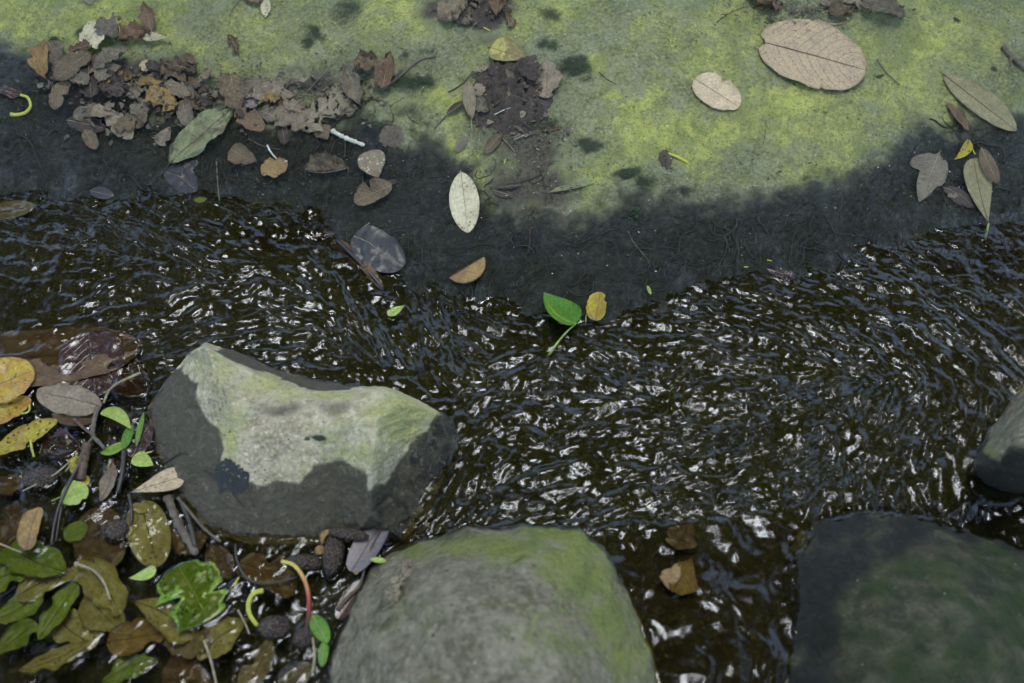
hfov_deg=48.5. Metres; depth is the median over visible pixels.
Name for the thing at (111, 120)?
flat leaf
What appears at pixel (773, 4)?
crumpled leaf
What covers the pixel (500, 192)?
wet leaf
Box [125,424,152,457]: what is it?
maroon leaf
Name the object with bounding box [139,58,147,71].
leaf scrap
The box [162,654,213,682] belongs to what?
sunken leaf
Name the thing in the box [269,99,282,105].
dead leaf
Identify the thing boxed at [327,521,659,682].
rounded boulder
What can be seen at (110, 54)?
curled leaf
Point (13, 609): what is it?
sunken leaf
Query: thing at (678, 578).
amber leaf
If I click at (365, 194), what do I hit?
ribbed leaf
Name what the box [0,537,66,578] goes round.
sunken leaf
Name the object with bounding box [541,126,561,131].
curled leaf
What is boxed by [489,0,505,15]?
hanging leaf
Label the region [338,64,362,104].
rolled leaf
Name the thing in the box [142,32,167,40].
leaf shard
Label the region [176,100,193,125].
flat leaf
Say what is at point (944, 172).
limp leaf
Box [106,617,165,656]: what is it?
sunken leaf
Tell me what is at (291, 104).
flat leaf
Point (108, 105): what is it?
dead leaf
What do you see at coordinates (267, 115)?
brown leaf
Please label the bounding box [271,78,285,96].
dead leaf
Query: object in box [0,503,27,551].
sunken leaf
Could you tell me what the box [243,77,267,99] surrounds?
brown leaf
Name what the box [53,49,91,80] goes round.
ribbed leaf
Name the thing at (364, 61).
tent leaf
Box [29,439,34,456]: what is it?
yellow stalk
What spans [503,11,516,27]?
dead leaf
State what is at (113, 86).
crumpled leaf
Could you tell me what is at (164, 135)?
flat leaf
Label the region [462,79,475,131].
twisted leaf
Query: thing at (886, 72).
twig
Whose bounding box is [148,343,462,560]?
angular rock
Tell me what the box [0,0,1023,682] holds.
ground
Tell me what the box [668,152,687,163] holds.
yellow stalk
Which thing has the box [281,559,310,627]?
red stalk
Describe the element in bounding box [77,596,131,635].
sunken leaf
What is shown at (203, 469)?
raft twig
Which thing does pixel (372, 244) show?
slick leaf
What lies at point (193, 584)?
ragged leaf
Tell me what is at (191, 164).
slick leaf
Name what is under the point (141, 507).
leaf scrap
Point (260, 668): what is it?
sunken leaf
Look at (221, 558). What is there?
sunken leaf
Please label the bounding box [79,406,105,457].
raft twig
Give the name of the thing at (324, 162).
curled leaf
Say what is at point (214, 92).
dead leaf
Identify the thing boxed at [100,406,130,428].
yellow green leaf
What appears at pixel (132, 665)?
sunken leaf
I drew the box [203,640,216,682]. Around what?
raft twig
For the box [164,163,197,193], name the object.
slick leaf
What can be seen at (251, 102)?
grey leaf
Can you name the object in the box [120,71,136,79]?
dead leaf
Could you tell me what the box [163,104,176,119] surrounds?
dead leaf
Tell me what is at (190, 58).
curled leaf
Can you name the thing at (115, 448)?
yellow green leaf
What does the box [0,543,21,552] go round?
raft twig
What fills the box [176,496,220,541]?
raft twig
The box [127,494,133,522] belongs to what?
raft twig
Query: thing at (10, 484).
sunken leaf
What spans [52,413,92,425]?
arched leaf
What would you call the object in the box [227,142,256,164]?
curled leaf
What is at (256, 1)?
crumpled leaf
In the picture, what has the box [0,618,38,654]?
sunken leaf
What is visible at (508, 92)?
dead leaf
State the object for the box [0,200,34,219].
edge leaf
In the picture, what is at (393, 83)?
soil crumbs
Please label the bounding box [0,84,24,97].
edge leaf
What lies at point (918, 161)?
limp leaf
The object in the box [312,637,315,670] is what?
raft twig
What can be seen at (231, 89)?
twisted leaf
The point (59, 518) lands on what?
raft twig
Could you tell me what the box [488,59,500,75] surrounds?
dead leaf
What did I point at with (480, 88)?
dead leaf
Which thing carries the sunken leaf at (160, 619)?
on the water
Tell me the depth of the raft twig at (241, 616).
1.41 m
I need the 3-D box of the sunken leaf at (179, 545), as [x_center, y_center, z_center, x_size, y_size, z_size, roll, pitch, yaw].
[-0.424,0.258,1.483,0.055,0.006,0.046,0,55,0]
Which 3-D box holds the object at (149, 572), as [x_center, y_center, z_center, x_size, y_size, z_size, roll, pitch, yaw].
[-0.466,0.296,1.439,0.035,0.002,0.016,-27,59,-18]
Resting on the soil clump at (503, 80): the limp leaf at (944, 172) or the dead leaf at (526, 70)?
the dead leaf at (526, 70)
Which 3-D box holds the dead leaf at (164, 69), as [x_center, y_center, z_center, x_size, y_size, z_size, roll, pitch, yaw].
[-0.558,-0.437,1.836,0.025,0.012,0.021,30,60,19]
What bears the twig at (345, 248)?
on the water
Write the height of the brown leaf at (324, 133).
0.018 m
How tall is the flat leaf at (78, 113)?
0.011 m
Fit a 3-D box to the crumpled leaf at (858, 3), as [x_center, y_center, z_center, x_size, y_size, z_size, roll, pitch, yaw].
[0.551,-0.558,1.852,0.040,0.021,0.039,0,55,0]
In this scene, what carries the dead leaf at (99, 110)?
on the ground
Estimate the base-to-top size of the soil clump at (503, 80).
0.069 m
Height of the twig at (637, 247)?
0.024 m
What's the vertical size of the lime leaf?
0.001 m
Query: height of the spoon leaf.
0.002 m
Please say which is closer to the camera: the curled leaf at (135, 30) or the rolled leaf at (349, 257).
the rolled leaf at (349, 257)
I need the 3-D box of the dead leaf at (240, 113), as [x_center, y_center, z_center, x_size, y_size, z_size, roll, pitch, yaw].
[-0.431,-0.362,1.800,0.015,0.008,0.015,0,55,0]
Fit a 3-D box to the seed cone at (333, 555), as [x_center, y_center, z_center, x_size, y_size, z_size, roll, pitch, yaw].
[-0.228,0.270,1.458,0.028,0.028,0.063,0,55,0]
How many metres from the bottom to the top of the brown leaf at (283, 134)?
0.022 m
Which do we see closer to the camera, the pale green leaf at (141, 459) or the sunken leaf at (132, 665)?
the sunken leaf at (132, 665)
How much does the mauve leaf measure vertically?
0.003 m
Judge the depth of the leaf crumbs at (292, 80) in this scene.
1.82 m
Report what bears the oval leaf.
on the ground
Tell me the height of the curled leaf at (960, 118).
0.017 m
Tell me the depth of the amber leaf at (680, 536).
1.48 m
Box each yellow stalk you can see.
[9,94,31,116]
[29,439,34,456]
[246,588,263,626]
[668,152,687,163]
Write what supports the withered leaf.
on the rounded boulder at (542, 602)
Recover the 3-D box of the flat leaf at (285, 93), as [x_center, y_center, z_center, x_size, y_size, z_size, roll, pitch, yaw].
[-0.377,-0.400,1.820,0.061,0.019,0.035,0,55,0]
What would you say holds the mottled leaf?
on the ground
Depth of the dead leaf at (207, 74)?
1.82 m
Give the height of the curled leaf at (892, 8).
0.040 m
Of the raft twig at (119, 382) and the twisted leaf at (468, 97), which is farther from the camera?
the twisted leaf at (468, 97)
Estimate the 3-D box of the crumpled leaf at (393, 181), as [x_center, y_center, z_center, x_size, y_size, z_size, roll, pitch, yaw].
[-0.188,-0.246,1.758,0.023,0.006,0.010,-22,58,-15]
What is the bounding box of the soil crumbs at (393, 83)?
[17,0,916,242]
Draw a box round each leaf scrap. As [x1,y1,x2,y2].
[93,12,118,37]
[133,503,152,512]
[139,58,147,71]
[194,197,206,202]
[206,562,219,577]
[227,34,238,54]
[326,94,356,119]
[387,306,403,315]
[448,64,488,92]
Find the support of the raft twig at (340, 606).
on the wet leaf at (344, 612)
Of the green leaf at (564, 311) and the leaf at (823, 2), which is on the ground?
the leaf at (823, 2)
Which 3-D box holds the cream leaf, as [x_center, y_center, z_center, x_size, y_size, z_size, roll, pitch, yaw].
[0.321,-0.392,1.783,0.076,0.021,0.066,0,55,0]
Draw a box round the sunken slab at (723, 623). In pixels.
[616,519,803,682]
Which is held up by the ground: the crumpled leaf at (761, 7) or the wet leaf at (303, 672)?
the crumpled leaf at (761, 7)
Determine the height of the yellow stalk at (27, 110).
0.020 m
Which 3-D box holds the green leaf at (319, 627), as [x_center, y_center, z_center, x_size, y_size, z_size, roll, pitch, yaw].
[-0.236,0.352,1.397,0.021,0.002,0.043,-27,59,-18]
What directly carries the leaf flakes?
on the ground
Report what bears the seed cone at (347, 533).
on the seed cone at (333, 555)
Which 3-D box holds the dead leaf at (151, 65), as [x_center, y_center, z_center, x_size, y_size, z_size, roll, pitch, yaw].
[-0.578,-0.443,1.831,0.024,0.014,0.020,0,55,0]
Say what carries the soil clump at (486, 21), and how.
on the ground
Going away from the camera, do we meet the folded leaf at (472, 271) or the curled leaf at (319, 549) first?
the curled leaf at (319, 549)
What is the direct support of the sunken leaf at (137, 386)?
on the water
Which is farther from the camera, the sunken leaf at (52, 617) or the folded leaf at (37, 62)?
the folded leaf at (37, 62)
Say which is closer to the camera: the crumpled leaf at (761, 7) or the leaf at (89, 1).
the crumpled leaf at (761, 7)
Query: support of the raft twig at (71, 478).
on the water
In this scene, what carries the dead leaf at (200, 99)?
on the ground
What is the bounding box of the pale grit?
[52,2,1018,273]
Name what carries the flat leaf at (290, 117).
on the ground
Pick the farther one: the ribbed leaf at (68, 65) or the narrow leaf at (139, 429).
the ribbed leaf at (68, 65)
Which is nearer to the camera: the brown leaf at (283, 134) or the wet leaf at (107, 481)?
the wet leaf at (107, 481)
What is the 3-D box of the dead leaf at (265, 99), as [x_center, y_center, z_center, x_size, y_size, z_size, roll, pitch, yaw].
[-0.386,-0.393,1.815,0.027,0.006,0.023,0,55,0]
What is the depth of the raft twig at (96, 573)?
1.45 m
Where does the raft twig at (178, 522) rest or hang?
on the water
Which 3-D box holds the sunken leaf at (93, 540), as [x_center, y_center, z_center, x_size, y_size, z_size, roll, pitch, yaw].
[-0.540,0.260,1.493,0.073,0.005,0.095,0,55,0]
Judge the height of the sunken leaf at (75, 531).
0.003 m
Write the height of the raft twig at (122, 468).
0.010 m
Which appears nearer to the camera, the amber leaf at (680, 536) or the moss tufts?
the amber leaf at (680, 536)
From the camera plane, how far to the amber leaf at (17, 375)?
1.61 m
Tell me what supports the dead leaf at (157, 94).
on the leaf crumbs at (292, 80)
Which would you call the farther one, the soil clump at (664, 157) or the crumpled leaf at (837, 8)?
the crumpled leaf at (837, 8)
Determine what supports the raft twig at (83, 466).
on the water
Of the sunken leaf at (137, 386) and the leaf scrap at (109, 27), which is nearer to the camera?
the sunken leaf at (137, 386)
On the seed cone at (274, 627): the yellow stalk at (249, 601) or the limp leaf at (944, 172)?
the yellow stalk at (249, 601)
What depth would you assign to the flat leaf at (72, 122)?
1.81 m
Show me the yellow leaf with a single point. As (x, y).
(596, 307)
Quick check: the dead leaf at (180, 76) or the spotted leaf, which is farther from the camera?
the dead leaf at (180, 76)
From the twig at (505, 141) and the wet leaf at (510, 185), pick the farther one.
the twig at (505, 141)
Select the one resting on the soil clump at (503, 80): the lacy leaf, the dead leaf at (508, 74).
the dead leaf at (508, 74)
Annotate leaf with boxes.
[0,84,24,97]
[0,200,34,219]
[0,325,139,386]
[0,357,34,402]
[0,395,30,423]
[0,418,57,454]
[0,474,24,495]
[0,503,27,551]
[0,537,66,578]
[0,556,34,592]
[0,586,43,623]
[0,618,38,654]
[15,567,71,602]
[16,507,42,549]
[16,641,87,673]
[27,39,48,79]
[36,383,101,416]
[37,40,64,67]
[37,579,79,639]
[39,427,81,459]
[49,81,70,109]
[51,480,87,504]
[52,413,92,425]
[52,609,99,652]
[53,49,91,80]
[58,331,124,395]
[63,521,87,541]
[66,116,105,132]
[68,39,91,51]
[68,456,78,472]
[70,71,89,84]
[71,556,128,615]
[73,102,96,121]
[73,506,126,572]
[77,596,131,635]
[78,64,99,97]
[79,14,121,48]
[80,475,89,484]
[82,129,98,149]
[83,0,93,3]
[89,103,113,116]
[90,53,97,65]
[90,187,113,198]
[93,43,127,69]
[94,61,121,80]
[95,356,149,396]
[97,69,127,97]
[99,462,116,500]
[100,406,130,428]
[101,442,122,454]
[102,436,130,483]
[102,653,155,682]
[104,110,133,139]
[105,102,114,110]
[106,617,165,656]
[113,18,146,41]
[114,114,135,132]
[115,68,122,75]
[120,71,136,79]
[121,83,139,98]
[121,425,133,448]
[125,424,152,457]
[126,501,170,566]
[129,99,149,114]
[129,467,183,492]
[130,113,146,128]
[130,597,194,643]
[131,451,152,466]
[135,412,143,445]
[138,1,154,31]
[138,76,162,85]
[144,85,177,111]
[145,60,159,70]
[151,92,162,106]
[154,126,170,145]
[155,560,229,631]
[159,105,234,175]
[160,64,172,76]
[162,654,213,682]
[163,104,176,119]
[164,55,197,73]
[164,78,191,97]
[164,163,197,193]
[164,623,211,658]
[169,523,207,554]
[171,69,185,81]
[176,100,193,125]
[181,160,197,170]
[182,84,195,98]
[182,90,199,108]
[184,53,195,63]
[184,76,200,88]
[194,96,208,106]
[196,617,249,659]
[201,68,211,79]
[204,545,233,579]
[209,86,217,97]
[214,458,248,494]
[219,72,244,109]
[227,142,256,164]
[234,107,264,131]
[235,109,244,116]
[235,552,297,597]
[237,638,274,682]
[242,93,258,107]
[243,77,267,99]
[247,0,263,2]
[252,84,265,100]
[259,80,295,100]
[259,104,284,122]
[261,0,270,17]
[261,89,278,100]
[261,145,287,177]
[265,91,279,102]
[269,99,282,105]
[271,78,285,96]
[273,99,309,130]
[277,126,288,145]
[278,662,313,682]
[283,98,304,112]
[297,76,306,81]
[297,81,350,132]
[304,151,348,172]
[307,231,334,239]
[309,614,329,642]
[313,119,339,142]
[315,545,323,554]
[318,642,328,666]
[320,529,329,543]
[334,239,383,289]
[335,579,364,619]
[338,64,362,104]
[347,529,388,572]
[350,225,405,272]
[353,49,377,70]
[354,178,391,205]
[357,149,384,177]
[371,557,385,562]
[374,51,394,87]
[383,558,412,609]
[388,179,396,184]
[434,101,463,128]
[437,0,467,21]
[449,171,478,232]
[449,257,485,283]
[451,5,472,24]
[455,136,466,151]
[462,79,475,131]
[473,83,485,95]
[476,95,489,112]
[484,124,501,154]
[487,37,524,60]
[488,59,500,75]
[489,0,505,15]
[492,188,513,197]
[497,173,540,188]
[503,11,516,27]
[503,88,512,98]
[505,68,516,80]
[519,63,537,80]
[522,80,541,87]
[535,60,562,98]
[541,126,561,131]
[544,292,581,356]
[549,183,593,192]
[585,292,605,325]
[659,557,698,594]
[665,520,696,549]
[692,72,740,109]
[754,0,782,10]
[755,0,766,11]
[759,19,866,89]
[767,267,796,279]
[820,0,833,6]
[828,0,855,16]
[842,0,862,9]
[861,0,904,18]
[910,153,935,170]
[917,150,941,201]
[925,160,947,189]
[942,73,1016,130]
[942,186,974,207]
[947,101,968,130]
[954,139,975,159]
[963,158,991,239]
[979,147,999,183]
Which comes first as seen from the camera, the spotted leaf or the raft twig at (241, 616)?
the raft twig at (241, 616)
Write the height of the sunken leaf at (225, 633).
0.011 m
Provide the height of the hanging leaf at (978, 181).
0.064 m
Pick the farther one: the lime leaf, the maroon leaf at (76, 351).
the maroon leaf at (76, 351)
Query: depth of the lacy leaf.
1.81 m
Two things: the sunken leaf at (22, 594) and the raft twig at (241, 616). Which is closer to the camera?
the raft twig at (241, 616)
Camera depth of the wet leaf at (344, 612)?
1.43 m
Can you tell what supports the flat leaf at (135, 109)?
on the ground
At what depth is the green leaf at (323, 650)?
1.38 m
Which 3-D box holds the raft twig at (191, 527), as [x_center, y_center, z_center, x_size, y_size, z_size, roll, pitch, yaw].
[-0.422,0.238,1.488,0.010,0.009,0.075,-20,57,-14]
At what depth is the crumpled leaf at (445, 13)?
1.85 m
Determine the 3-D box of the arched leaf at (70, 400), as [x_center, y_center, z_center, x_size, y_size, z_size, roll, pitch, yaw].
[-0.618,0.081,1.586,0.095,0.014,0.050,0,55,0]
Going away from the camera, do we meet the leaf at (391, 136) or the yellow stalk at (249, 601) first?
the yellow stalk at (249, 601)
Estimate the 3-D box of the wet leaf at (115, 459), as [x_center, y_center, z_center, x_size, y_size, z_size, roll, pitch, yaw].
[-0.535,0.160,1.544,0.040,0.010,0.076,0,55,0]
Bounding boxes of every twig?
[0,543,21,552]
[22,461,69,491]
[50,452,86,544]
[55,471,77,540]
[65,453,76,471]
[73,418,95,435]
[74,561,110,599]
[76,442,92,480]
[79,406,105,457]
[103,372,140,402]
[115,449,127,492]
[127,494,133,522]
[153,452,243,507]
[162,494,198,554]
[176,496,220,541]
[178,499,197,546]
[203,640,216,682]
[215,161,220,205]
[234,544,296,583]
[237,609,249,633]
[241,472,253,506]
[307,62,334,91]
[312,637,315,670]
[336,238,386,291]
[336,585,359,611]
[359,514,390,588]
[381,55,435,91]
[501,137,514,151]
[627,231,649,262]
[828,21,844,24]
[876,59,899,84]
[1000,44,1023,69]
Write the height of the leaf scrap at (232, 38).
0.018 m
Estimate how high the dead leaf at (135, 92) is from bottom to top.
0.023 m
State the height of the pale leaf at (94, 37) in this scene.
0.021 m
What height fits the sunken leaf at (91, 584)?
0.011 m
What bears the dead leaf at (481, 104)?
on the soil clump at (503, 80)
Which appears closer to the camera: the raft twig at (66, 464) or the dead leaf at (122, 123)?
the raft twig at (66, 464)
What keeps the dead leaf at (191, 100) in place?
on the flat leaf at (183, 113)
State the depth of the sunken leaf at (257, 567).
1.46 m
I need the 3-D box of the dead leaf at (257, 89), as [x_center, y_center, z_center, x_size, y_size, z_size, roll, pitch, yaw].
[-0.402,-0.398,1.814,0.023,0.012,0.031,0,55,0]
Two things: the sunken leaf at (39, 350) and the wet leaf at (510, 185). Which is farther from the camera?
the wet leaf at (510, 185)
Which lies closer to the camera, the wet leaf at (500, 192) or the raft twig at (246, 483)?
the raft twig at (246, 483)
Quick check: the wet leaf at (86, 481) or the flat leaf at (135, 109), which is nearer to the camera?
the wet leaf at (86, 481)
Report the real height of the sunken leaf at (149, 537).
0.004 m
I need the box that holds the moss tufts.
[48,33,668,220]
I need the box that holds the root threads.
[0,99,1023,340]
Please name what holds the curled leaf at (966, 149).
on the ground
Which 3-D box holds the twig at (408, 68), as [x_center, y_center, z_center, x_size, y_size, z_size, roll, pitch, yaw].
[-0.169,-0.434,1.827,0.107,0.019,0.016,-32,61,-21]
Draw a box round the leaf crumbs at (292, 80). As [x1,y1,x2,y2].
[15,0,901,166]
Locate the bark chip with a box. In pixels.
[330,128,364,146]
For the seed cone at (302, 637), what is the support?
on the water
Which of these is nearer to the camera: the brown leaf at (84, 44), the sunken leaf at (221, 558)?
the sunken leaf at (221, 558)
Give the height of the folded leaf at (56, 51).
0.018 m
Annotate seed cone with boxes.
[22,466,59,491]
[103,520,129,544]
[258,615,290,639]
[286,554,322,569]
[292,627,316,647]
[322,534,344,575]
[328,527,368,539]
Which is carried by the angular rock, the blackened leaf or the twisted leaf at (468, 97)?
the blackened leaf
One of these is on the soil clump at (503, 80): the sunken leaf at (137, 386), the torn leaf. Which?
the torn leaf
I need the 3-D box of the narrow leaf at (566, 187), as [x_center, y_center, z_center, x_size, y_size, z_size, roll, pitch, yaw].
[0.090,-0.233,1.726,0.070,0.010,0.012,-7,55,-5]
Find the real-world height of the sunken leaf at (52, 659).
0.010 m
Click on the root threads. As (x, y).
(679, 246)
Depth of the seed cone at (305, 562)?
1.45 m
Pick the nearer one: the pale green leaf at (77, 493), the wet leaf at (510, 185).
the pale green leaf at (77, 493)
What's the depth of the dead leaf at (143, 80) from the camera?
1.82 m
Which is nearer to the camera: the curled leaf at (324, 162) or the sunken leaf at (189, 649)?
the sunken leaf at (189, 649)
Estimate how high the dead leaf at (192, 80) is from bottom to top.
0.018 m
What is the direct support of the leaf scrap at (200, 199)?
on the ground
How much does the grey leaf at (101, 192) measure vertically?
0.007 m
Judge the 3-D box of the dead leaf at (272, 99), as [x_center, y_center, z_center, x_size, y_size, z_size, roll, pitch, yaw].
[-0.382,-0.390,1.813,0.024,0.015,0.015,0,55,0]
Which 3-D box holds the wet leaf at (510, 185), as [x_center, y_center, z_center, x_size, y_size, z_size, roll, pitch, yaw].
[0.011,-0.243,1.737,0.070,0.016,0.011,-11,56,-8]
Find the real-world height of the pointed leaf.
0.028 m
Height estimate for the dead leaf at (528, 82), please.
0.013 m
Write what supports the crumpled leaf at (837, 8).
on the ground
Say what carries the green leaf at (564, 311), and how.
on the water
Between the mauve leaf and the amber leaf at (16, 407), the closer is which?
the mauve leaf
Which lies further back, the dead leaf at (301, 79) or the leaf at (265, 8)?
the leaf at (265, 8)
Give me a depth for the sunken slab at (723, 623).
1.43 m
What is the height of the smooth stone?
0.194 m
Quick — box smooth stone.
[966,386,1023,511]
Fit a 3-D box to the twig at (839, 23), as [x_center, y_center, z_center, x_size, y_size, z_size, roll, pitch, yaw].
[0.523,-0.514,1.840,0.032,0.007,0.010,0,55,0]
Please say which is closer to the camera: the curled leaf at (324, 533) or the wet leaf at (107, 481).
the curled leaf at (324, 533)
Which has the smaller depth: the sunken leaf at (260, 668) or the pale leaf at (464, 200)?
the sunken leaf at (260, 668)
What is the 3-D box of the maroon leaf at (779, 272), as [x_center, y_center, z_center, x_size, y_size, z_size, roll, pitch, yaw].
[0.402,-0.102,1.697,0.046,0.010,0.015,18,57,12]
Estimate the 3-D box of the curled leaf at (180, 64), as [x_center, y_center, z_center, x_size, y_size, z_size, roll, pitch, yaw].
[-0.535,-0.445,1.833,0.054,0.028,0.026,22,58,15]
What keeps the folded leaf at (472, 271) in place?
on the ground
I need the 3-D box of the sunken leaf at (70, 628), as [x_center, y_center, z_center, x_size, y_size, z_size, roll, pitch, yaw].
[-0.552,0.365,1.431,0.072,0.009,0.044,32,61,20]
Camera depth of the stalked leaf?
1.79 m
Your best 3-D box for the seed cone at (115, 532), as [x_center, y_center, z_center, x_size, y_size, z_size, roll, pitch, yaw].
[-0.517,0.250,1.491,0.036,0.032,0.032,0,55,0]
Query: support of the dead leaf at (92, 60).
on the ground
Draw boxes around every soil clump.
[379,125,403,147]
[461,0,507,29]
[469,55,554,132]
[496,103,548,134]
[658,149,672,169]
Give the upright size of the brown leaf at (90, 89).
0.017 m
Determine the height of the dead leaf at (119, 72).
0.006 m
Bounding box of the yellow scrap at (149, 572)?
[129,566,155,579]
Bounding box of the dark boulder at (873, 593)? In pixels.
[771,504,1023,682]
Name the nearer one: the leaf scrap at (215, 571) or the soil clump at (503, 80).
the leaf scrap at (215, 571)
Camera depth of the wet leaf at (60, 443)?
1.56 m
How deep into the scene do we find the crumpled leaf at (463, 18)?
1.84 m
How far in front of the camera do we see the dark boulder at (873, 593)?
1.37 m
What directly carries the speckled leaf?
on the ground
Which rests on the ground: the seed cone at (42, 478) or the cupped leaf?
the seed cone at (42, 478)
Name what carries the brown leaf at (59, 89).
on the ground
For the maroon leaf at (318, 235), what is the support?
on the ground
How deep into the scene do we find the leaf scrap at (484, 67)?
1.82 m
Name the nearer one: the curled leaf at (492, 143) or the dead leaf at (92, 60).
the curled leaf at (492, 143)
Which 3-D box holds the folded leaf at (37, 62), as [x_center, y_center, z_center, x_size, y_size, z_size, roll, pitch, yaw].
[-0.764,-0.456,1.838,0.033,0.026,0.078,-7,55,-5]
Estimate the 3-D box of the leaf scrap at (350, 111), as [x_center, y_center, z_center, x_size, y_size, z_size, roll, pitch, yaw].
[-0.271,-0.376,1.812,0.042,0.025,0.051,-30,60,-20]
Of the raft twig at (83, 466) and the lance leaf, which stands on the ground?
the lance leaf
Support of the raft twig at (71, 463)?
on the wet leaf at (73, 465)
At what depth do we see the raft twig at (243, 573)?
1.44 m
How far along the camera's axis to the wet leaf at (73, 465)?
1.54 m
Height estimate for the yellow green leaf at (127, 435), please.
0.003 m
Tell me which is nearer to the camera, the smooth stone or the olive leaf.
the smooth stone
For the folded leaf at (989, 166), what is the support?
on the ground
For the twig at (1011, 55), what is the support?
on the ground
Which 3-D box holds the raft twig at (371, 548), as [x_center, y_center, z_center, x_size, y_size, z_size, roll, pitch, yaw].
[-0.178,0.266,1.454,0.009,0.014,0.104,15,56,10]
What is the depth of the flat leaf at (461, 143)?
1.78 m
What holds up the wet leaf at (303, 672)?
on the water
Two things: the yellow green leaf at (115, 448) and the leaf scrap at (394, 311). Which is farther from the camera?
the leaf scrap at (394, 311)
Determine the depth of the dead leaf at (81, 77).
1.82 m
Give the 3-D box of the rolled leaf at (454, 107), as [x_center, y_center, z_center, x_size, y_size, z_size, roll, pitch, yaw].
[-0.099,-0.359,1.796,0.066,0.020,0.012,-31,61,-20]
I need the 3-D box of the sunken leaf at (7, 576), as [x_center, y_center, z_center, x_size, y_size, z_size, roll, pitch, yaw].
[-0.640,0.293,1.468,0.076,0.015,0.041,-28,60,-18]
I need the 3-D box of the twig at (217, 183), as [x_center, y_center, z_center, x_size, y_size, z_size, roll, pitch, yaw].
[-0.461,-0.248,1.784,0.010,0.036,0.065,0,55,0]
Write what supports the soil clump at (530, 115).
on the ground
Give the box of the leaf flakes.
[36,1,874,136]
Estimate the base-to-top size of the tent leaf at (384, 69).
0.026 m
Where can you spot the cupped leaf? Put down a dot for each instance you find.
(28, 529)
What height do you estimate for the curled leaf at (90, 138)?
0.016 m
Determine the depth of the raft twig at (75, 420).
1.56 m
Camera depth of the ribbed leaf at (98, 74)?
1.82 m
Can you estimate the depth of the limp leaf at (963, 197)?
1.75 m
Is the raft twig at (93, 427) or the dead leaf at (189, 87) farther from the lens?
the dead leaf at (189, 87)
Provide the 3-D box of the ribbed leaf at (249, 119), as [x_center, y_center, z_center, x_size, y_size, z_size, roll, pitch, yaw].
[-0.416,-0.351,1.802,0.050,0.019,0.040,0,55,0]
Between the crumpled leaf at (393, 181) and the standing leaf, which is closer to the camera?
the crumpled leaf at (393, 181)
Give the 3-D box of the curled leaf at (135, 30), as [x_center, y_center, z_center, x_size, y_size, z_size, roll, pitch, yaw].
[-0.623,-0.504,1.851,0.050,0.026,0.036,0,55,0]
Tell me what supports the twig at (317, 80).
on the ground
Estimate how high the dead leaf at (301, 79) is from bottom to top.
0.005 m
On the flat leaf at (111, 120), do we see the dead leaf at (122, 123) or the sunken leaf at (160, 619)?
the dead leaf at (122, 123)
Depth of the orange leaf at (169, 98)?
1.81 m
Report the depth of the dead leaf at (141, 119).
1.80 m

